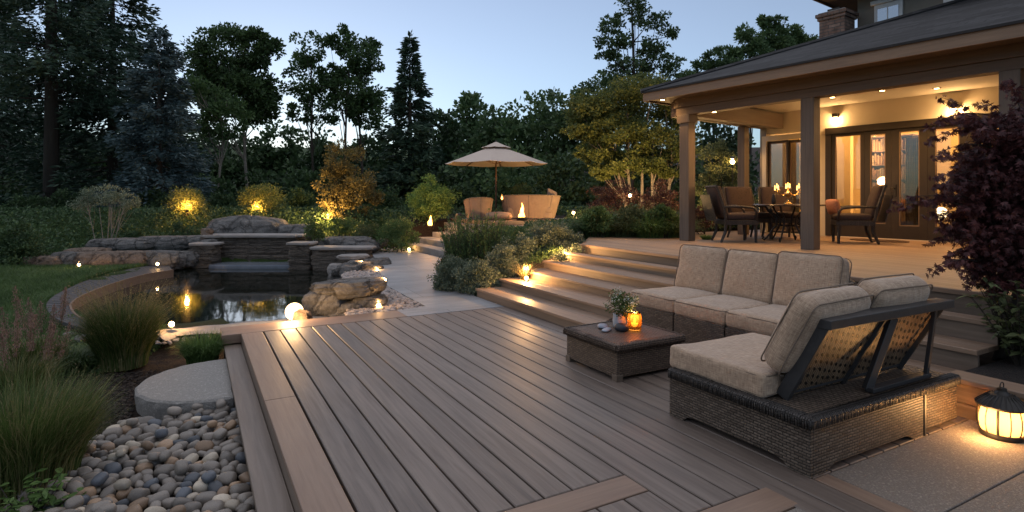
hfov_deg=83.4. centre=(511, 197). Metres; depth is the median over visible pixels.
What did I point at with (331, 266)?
boulder
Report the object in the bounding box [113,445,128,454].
river cobble
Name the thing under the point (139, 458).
river cobble
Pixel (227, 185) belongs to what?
tree
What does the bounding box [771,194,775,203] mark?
tableware
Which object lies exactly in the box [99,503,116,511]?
river cobble
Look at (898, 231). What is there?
glazed door
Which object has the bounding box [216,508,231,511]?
river cobble
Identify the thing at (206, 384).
stepping stone
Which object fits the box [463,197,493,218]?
armchair
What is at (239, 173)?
tree
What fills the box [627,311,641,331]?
candle jar
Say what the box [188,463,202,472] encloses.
river cobble
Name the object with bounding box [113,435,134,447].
river cobble
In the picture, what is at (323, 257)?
stone ledge
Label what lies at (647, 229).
shrub
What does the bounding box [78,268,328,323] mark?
pond water
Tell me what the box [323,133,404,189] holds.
tree
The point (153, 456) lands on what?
river cobble
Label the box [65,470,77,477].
river cobble
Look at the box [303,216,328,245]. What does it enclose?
shrub
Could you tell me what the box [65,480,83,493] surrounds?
river cobble
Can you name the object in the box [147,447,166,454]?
river cobble
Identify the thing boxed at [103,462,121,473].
river cobble
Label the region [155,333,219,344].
rim pebbles
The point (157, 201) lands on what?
shrub
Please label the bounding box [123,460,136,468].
river cobble
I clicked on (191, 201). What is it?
shrub
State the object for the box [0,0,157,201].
pine tree
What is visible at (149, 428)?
river cobble
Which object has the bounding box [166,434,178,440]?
river cobble
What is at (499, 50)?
sky
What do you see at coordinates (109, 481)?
river cobble
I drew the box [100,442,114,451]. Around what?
river cobble
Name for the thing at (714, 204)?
dining chair
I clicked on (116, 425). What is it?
river cobble
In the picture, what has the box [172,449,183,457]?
river cobble
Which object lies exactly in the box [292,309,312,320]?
boulder
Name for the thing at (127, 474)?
river cobble
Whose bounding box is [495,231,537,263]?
shrub
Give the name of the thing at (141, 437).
river cobble
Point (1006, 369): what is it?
planting bed
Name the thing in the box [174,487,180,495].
river cobble
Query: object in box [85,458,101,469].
river cobble
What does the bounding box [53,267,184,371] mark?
ornamental grass
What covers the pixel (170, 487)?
river cobble
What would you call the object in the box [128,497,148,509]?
river cobble
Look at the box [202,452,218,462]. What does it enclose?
river cobble
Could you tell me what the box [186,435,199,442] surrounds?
river cobble
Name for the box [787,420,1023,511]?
patio
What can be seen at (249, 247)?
waterfall wall
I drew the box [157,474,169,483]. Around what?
river cobble
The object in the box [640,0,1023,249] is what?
house
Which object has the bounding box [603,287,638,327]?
flower vase
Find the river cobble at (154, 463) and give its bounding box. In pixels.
[149,461,163,469]
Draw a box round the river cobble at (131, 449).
[128,446,138,453]
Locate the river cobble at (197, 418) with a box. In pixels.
[191,416,200,422]
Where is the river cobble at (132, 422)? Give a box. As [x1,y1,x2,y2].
[126,418,137,425]
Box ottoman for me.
[486,212,511,219]
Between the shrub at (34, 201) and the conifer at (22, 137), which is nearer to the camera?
the shrub at (34, 201)
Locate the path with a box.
[372,247,503,316]
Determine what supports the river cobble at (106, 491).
on the ground at (164, 357)
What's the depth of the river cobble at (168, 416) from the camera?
4.96 m
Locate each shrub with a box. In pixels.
[0,220,53,266]
[1,193,56,214]
[48,186,103,209]
[117,228,146,237]
[135,186,171,213]
[160,184,210,216]
[167,220,200,235]
[205,192,241,213]
[235,183,286,214]
[278,187,316,214]
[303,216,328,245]
[310,136,385,219]
[327,216,364,235]
[354,222,378,237]
[367,184,404,214]
[373,216,421,251]
[405,173,462,229]
[426,254,468,291]
[432,254,467,272]
[438,208,516,263]
[447,182,479,212]
[450,256,502,295]
[484,244,522,277]
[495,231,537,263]
[505,227,531,244]
[507,183,533,194]
[512,220,585,255]
[549,249,573,261]
[559,242,584,253]
[576,205,616,236]
[585,177,647,213]
[613,202,646,234]
[639,178,678,211]
[643,202,678,237]
[695,138,756,230]
[695,205,716,233]
[956,273,1023,366]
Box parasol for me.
[446,141,547,211]
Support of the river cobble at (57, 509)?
on the ground at (164, 357)
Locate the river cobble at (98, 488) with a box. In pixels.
[95,486,100,494]
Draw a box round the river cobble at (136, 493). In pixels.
[127,487,149,502]
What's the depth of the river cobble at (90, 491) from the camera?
3.71 m
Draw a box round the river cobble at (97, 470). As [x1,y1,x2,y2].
[92,468,102,471]
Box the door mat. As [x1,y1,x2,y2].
[850,238,908,242]
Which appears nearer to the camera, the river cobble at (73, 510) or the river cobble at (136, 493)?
the river cobble at (73, 510)
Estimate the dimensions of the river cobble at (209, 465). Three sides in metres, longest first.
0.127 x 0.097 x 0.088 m
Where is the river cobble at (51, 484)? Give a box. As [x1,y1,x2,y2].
[47,480,66,489]
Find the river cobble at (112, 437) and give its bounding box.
[105,434,117,441]
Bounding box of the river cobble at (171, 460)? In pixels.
[164,456,178,464]
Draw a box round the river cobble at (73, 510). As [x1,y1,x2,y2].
[61,509,82,511]
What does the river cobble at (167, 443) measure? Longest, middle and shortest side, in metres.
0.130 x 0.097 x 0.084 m
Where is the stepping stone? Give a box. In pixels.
[134,359,232,419]
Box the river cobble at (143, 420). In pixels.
[138,416,154,423]
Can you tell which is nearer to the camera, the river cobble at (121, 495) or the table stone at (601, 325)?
the river cobble at (121, 495)
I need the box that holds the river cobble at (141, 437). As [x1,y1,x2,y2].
[136,432,153,441]
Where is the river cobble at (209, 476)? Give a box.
[201,470,216,483]
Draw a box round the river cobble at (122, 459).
[117,454,129,467]
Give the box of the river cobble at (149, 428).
[142,425,156,434]
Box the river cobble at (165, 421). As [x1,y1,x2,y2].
[161,418,173,426]
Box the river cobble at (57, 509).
[44,507,65,511]
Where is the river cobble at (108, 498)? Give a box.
[101,497,112,502]
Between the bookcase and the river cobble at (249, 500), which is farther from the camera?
the bookcase
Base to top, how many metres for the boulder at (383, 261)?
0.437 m
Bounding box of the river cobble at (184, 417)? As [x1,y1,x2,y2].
[178,413,192,421]
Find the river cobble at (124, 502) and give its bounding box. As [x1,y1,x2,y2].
[115,498,129,505]
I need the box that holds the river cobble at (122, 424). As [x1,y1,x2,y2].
[119,420,125,427]
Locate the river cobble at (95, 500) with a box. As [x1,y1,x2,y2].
[87,498,101,504]
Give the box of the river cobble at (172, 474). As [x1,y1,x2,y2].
[170,470,175,477]
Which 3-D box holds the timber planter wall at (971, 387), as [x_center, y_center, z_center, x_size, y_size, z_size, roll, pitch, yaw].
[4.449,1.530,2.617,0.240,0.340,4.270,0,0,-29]
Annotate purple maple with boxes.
[886,78,1023,360]
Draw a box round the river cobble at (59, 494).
[49,491,67,506]
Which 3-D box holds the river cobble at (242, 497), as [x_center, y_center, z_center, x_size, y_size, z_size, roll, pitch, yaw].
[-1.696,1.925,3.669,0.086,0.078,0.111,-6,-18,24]
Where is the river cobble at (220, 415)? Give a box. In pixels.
[213,411,228,420]
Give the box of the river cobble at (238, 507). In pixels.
[235,503,242,511]
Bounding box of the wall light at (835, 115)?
[832,113,838,117]
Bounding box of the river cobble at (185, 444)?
[176,441,188,449]
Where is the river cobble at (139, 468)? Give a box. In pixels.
[135,462,152,473]
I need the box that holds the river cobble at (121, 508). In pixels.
[116,505,127,511]
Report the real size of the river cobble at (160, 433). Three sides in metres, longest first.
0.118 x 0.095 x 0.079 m
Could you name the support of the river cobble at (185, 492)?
on the ground at (164, 357)
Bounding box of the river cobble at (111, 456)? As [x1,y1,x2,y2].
[107,453,117,461]
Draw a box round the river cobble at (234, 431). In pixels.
[227,427,240,436]
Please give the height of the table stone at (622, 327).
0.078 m
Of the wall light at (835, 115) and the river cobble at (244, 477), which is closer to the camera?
the river cobble at (244, 477)
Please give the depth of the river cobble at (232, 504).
3.57 m
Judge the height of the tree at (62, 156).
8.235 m
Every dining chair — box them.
[700,185,758,242]
[722,187,772,239]
[757,187,800,238]
[831,185,893,244]
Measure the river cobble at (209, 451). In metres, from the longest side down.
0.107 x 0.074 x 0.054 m
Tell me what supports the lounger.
on the deck at (501, 409)
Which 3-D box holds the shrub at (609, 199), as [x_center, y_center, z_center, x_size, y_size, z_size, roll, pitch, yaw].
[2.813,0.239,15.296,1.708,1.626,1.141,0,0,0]
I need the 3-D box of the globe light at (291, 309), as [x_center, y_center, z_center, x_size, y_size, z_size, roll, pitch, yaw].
[-3.100,1.635,8.180,0.250,0.270,0.250,0,0,-29]
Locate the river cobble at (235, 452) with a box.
[231,447,243,456]
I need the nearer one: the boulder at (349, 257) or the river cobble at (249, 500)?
the river cobble at (249, 500)
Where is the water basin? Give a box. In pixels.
[209,262,289,268]
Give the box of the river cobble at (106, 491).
[99,486,115,498]
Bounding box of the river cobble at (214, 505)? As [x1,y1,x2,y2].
[201,500,224,511]
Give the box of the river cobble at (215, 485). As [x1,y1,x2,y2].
[207,480,222,492]
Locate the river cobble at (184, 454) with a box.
[178,448,196,459]
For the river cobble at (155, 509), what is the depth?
3.47 m
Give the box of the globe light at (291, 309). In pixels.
[285,303,302,320]
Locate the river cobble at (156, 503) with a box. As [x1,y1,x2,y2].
[149,500,161,506]
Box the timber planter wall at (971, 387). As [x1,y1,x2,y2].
[945,370,1023,420]
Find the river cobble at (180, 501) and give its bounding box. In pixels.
[172,497,192,506]
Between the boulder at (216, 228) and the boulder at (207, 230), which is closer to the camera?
the boulder at (207, 230)
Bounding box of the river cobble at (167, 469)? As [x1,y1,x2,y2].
[153,464,174,477]
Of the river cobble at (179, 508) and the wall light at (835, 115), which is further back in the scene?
the wall light at (835, 115)
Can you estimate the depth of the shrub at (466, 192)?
22.83 m
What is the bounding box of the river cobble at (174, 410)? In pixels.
[167,406,181,415]
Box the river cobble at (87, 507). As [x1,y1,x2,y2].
[84,503,93,511]
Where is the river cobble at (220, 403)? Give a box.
[216,399,225,408]
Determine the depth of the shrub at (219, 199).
22.32 m
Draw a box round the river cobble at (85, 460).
[79,456,93,466]
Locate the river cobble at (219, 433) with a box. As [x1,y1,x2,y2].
[212,428,226,439]
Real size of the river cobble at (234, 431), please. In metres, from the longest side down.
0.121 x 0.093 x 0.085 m
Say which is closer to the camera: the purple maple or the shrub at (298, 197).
the purple maple
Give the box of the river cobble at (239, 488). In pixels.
[229,483,250,494]
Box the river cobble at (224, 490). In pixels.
[217,486,229,494]
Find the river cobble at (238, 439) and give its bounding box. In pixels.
[233,435,241,446]
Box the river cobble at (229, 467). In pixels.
[220,464,234,473]
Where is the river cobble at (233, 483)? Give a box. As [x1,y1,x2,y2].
[229,481,240,486]
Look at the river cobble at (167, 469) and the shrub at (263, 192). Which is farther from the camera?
the shrub at (263, 192)
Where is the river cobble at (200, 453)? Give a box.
[197,451,205,456]
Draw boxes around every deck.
[220,307,968,511]
[581,230,1023,365]
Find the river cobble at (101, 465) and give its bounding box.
[95,460,114,469]
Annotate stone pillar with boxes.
[188,242,223,267]
[286,241,317,269]
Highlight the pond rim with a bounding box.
[154,315,326,342]
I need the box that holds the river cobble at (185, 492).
[175,487,191,497]
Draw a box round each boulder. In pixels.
[22,255,62,265]
[50,251,77,264]
[63,247,111,251]
[72,251,124,265]
[85,238,152,250]
[117,250,151,265]
[139,235,189,250]
[144,250,186,270]
[184,235,200,242]
[184,251,199,267]
[200,233,212,239]
[201,228,213,233]
[201,238,219,241]
[206,215,287,232]
[207,224,224,233]
[276,224,313,240]
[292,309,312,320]
[301,277,387,316]
[313,236,380,252]
[327,263,340,274]
[328,259,383,279]
[336,253,369,260]
[362,257,391,264]
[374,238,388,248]
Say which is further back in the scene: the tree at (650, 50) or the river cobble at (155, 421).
the tree at (650, 50)
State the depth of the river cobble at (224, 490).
3.73 m
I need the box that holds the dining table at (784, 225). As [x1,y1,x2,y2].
[752,204,825,241]
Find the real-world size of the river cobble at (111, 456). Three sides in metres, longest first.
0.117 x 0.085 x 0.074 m
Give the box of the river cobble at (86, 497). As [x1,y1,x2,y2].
[63,494,89,506]
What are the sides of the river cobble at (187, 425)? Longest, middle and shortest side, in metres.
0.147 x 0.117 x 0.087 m
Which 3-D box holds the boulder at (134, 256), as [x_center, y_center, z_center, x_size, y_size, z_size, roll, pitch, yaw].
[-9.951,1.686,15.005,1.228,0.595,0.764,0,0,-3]
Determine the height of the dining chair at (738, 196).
1.113 m
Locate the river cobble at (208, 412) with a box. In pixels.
[202,409,213,415]
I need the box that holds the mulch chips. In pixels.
[5,370,165,505]
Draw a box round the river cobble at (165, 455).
[159,449,171,461]
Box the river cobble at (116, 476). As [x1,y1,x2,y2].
[109,473,119,479]
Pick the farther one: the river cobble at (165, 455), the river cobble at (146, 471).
the river cobble at (165, 455)
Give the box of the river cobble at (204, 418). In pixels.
[200,415,212,421]
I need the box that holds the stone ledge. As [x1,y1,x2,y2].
[309,245,376,269]
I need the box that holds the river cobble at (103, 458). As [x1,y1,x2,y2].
[100,456,106,461]
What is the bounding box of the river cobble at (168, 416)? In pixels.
[163,415,174,419]
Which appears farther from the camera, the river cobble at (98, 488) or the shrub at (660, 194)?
the shrub at (660, 194)
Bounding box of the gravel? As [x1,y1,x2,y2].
[341,270,421,314]
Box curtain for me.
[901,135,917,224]
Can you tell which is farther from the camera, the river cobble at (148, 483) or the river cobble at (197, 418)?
the river cobble at (197, 418)
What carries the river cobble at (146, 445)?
on the river cobble
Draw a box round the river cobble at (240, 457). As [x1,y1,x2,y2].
[235,452,245,463]
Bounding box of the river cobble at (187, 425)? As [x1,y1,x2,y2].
[178,421,194,433]
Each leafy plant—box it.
[0,467,85,511]
[13,329,81,349]
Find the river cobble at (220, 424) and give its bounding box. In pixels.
[214,422,224,428]
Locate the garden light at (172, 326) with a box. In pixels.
[168,322,175,328]
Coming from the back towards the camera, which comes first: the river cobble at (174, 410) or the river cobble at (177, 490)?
the river cobble at (174, 410)
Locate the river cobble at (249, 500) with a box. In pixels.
[243,496,254,509]
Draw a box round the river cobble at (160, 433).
[155,428,167,438]
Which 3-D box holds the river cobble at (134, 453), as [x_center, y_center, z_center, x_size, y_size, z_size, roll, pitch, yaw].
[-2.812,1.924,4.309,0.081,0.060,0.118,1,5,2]
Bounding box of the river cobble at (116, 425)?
[106,424,120,429]
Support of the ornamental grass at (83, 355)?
on the ground at (164, 357)
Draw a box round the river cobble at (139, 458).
[134,455,146,461]
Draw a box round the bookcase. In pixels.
[872,134,916,224]
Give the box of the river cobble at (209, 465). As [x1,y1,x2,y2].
[202,460,219,470]
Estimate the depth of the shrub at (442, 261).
10.89 m
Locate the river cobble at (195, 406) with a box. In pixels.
[192,403,202,409]
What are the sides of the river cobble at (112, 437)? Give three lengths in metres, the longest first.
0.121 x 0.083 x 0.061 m
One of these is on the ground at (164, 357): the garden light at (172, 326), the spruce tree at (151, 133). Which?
the spruce tree at (151, 133)
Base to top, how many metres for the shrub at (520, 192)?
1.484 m
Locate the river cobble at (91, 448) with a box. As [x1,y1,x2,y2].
[86,444,95,452]
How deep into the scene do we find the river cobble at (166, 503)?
3.59 m
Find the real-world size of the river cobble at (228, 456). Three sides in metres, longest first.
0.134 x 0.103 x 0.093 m
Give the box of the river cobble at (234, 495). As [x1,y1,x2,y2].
[230,493,239,498]
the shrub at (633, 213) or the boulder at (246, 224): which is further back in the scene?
the boulder at (246, 224)
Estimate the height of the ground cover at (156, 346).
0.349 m
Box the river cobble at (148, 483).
[143,478,158,487]
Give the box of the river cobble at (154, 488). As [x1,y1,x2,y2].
[149,483,160,492]
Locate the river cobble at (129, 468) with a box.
[122,467,133,470]
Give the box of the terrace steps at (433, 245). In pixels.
[405,227,472,257]
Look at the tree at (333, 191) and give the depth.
33.53 m
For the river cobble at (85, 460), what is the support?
on the ground at (164, 357)
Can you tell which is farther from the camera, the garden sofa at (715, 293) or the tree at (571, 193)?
the tree at (571, 193)
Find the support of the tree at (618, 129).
on the ground at (164, 357)
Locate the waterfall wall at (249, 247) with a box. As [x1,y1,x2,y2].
[199,233,306,261]
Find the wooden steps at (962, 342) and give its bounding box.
[906,311,1006,372]
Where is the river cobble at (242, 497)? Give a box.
[237,492,252,502]
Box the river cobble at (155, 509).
[144,506,166,511]
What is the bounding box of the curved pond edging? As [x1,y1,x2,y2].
[46,265,173,332]
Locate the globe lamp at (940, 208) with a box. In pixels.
[937,207,947,221]
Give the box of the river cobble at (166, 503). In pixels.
[161,497,175,508]
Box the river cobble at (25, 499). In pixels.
[17,493,27,501]
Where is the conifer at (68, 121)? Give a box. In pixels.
[0,0,229,206]
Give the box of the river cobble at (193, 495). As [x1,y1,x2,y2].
[186,492,197,500]
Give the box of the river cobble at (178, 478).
[174,474,185,481]
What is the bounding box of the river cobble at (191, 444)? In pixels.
[186,440,199,449]
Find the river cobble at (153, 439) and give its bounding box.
[143,436,157,442]
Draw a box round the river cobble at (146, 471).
[141,469,152,475]
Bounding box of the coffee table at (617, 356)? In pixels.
[563,319,685,381]
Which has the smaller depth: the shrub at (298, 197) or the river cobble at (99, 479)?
the river cobble at (99, 479)
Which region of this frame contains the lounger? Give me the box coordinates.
[668,273,960,477]
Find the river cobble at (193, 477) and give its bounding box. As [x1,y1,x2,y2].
[183,472,200,484]
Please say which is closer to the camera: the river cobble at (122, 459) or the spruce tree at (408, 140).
the river cobble at (122, 459)
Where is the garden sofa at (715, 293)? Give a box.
[630,244,856,344]
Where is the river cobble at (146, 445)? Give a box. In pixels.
[141,440,153,450]
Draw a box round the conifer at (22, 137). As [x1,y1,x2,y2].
[0,2,76,201]
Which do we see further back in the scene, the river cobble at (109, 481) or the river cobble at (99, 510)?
the river cobble at (109, 481)
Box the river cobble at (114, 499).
[108,496,117,502]
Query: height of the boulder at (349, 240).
0.638 m
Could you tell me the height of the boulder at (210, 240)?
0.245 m
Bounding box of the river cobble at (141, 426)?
[136,423,147,428]
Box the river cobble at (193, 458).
[184,453,198,463]
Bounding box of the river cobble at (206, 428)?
[200,425,213,432]
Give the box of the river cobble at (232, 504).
[224,499,239,511]
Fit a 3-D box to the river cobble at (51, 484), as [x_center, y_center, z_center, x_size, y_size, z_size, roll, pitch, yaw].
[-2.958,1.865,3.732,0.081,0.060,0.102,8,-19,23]
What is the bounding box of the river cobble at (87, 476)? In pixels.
[82,472,99,480]
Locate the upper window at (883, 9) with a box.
[870,0,902,22]
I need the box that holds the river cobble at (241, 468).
[235,463,247,474]
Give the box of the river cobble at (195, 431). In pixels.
[188,429,199,435]
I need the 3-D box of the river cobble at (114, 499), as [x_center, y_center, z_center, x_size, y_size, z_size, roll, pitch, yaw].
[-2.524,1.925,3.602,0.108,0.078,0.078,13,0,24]
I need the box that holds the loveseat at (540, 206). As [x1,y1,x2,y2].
[499,195,560,218]
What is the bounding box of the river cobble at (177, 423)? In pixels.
[166,420,183,427]
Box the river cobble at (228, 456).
[219,451,234,462]
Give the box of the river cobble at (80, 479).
[68,476,84,483]
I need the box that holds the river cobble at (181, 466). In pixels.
[174,459,188,474]
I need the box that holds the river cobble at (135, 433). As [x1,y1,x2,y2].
[125,428,142,441]
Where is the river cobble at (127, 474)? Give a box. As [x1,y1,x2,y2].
[119,470,134,478]
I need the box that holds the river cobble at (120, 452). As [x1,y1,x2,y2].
[115,448,125,456]
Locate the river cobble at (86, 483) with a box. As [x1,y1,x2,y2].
[83,477,93,487]
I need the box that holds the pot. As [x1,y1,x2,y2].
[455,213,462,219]
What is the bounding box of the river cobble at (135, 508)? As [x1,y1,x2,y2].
[125,504,142,511]
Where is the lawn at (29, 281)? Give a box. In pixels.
[0,262,147,354]
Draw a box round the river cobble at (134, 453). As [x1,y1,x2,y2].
[129,448,144,459]
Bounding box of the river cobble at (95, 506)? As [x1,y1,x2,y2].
[90,500,110,511]
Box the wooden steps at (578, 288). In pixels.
[476,252,677,326]
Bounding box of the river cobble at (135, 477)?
[129,473,142,487]
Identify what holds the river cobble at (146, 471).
on the ground at (164, 357)
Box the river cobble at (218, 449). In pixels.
[213,446,221,454]
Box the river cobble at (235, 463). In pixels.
[228,460,238,469]
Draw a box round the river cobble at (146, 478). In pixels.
[142,474,152,482]
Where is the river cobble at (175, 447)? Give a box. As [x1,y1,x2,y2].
[169,444,182,452]
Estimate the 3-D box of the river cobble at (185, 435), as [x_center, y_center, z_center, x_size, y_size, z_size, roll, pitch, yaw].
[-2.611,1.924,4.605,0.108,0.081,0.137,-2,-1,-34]
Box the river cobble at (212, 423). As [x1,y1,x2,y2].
[207,420,217,427]
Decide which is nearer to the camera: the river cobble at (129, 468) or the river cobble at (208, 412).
the river cobble at (129, 468)
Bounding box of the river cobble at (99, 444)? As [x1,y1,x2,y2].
[96,440,110,448]
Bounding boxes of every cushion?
[547,188,556,194]
[825,199,841,214]
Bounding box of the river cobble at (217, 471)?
[214,468,220,474]
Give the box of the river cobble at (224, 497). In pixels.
[212,494,230,502]
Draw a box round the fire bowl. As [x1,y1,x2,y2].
[514,204,529,220]
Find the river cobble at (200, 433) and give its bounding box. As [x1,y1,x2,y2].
[196,429,206,439]
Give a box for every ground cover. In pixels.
[0,203,637,253]
[0,310,167,375]
[474,224,577,296]
[524,208,759,233]
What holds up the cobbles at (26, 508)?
on the ground at (164, 357)
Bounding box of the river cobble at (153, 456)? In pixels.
[147,452,160,460]
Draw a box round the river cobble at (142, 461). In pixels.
[136,459,148,465]
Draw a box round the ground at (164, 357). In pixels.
[0,137,759,511]
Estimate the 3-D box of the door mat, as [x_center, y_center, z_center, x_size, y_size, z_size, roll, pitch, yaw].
[7.333,0.859,11.491,0.583,0.018,1.060,0,0,-37]
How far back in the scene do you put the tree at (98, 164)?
39.36 m
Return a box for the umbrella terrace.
[444,218,563,231]
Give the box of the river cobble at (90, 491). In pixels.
[76,486,96,496]
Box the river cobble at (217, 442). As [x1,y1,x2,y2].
[212,438,223,445]
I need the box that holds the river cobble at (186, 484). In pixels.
[179,481,192,487]
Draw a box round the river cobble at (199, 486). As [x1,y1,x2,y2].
[192,480,208,492]
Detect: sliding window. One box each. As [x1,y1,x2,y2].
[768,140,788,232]
[789,139,800,233]
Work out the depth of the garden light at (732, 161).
14.49 m
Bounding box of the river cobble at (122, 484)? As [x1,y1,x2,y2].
[113,478,131,490]
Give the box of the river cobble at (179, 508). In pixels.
[170,505,185,511]
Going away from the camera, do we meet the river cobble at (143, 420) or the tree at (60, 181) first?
the river cobble at (143, 420)
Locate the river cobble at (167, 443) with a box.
[156,439,172,448]
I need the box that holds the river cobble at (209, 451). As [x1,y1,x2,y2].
[203,449,215,457]
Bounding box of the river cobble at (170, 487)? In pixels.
[157,482,177,496]
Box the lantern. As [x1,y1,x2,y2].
[974,382,1023,442]
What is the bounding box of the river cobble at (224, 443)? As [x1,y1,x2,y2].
[219,439,233,446]
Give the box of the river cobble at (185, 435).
[179,431,193,440]
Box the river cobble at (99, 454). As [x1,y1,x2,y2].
[92,450,107,457]
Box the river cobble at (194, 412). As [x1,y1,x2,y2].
[190,408,203,415]
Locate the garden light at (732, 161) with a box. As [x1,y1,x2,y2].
[730,156,734,183]
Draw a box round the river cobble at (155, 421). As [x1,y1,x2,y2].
[148,419,161,425]
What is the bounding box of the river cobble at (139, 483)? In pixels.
[134,480,143,487]
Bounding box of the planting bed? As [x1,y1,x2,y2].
[965,357,1023,384]
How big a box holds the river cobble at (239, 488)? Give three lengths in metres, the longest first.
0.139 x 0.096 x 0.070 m
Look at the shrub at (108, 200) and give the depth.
17.73 m
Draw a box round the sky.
[2,0,856,149]
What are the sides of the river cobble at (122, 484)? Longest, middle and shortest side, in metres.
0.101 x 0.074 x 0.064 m
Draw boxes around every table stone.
[597,323,607,328]
[602,327,610,331]
[615,323,628,331]
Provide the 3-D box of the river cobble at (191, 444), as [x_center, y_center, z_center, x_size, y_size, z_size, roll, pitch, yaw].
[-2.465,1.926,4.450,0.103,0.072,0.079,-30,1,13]
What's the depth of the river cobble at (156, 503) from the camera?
3.57 m
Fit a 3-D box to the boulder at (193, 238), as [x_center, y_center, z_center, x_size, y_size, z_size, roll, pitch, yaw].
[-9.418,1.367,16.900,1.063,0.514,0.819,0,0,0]
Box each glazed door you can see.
[832,132,864,236]
[888,127,927,239]
[928,123,966,241]
[967,131,993,236]
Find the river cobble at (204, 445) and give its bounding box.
[194,440,213,451]
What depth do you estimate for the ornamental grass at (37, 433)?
3.90 m
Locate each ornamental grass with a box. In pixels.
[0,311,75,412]
[0,353,136,508]
[10,340,118,375]
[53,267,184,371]
[165,325,235,364]
[507,260,539,279]
[564,209,625,239]
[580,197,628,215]
[604,209,650,236]
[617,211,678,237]
[642,209,708,237]
[698,234,711,239]
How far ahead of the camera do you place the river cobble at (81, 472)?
4.00 m
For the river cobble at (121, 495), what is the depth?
3.69 m
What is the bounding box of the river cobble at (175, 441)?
[173,439,183,445]
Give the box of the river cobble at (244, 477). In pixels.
[239,472,249,482]
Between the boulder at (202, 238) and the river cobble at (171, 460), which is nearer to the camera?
the river cobble at (171, 460)
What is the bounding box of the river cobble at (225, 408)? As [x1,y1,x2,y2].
[213,405,229,413]
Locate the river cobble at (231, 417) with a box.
[226,415,236,422]
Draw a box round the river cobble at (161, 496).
[148,490,169,506]
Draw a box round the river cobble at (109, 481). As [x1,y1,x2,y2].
[99,477,116,489]
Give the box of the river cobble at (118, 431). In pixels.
[102,427,122,437]
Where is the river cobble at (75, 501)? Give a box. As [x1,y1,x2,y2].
[65,495,83,508]
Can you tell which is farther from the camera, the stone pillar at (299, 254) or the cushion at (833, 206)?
the stone pillar at (299, 254)
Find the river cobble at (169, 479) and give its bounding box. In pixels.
[162,477,175,484]
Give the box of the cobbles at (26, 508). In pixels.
[1,418,240,511]
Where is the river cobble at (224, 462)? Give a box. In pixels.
[219,459,228,469]
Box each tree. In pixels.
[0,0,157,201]
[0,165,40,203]
[2,120,76,183]
[31,181,92,194]
[60,130,120,192]
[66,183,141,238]
[88,27,215,213]
[176,73,255,193]
[177,21,291,186]
[178,123,240,194]
[198,174,244,203]
[206,134,283,196]
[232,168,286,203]
[242,119,317,183]
[273,124,342,199]
[278,165,328,202]
[281,30,341,196]
[314,22,390,173]
[317,173,369,203]
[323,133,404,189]
[346,156,411,203]
[367,30,448,199]
[395,159,461,204]
[412,108,477,182]
[437,90,491,181]
[439,149,507,204]
[459,104,524,194]
[470,142,555,204]
[493,89,560,188]
[518,87,593,185]
[526,148,612,207]
[548,70,626,190]
[559,71,704,208]
[579,0,686,195]
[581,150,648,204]
[614,150,706,209]
[669,68,695,129]
[689,46,740,138]
[695,121,759,207]
[719,22,772,184]
[755,14,797,52]
[787,23,818,43]
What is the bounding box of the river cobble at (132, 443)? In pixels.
[125,441,140,447]
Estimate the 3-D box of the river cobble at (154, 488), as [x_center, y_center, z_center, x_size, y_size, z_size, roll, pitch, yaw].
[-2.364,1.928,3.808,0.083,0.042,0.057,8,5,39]
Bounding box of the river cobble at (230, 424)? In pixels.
[225,420,236,430]
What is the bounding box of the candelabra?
[773,183,800,203]
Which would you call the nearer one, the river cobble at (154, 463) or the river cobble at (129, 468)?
the river cobble at (129, 468)
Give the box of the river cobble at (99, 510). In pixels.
[94,508,106,511]
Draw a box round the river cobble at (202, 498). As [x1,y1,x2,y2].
[194,491,216,506]
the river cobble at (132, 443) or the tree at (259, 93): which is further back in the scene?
the tree at (259, 93)
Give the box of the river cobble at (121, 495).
[115,486,132,500]
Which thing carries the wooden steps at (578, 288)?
on the deck at (501, 409)
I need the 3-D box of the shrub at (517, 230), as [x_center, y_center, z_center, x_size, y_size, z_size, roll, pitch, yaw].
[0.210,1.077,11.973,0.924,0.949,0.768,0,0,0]
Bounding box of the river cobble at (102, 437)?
[93,434,104,440]
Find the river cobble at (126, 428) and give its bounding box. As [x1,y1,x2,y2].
[122,425,131,434]
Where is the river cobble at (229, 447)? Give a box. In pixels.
[221,442,239,451]
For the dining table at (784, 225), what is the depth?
11.29 m
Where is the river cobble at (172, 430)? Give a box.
[167,427,177,436]
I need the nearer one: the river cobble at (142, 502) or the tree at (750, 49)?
the river cobble at (142, 502)
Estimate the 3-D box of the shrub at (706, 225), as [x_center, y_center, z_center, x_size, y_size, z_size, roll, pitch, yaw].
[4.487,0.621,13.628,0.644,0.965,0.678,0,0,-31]
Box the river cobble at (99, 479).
[90,471,108,486]
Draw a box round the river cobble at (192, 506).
[184,501,201,511]
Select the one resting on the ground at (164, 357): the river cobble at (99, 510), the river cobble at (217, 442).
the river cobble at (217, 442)
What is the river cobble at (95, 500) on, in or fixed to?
on the ground at (164, 357)
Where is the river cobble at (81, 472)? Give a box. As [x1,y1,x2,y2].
[77,466,92,477]
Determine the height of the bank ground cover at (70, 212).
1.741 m
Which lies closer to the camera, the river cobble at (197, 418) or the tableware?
the river cobble at (197, 418)
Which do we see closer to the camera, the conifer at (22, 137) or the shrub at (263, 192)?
the shrub at (263, 192)
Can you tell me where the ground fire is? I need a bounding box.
[427,215,433,226]
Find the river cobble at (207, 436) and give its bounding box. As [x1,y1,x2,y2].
[202,432,213,440]
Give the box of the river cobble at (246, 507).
[237,503,252,511]
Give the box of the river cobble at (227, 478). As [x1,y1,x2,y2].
[216,471,236,486]

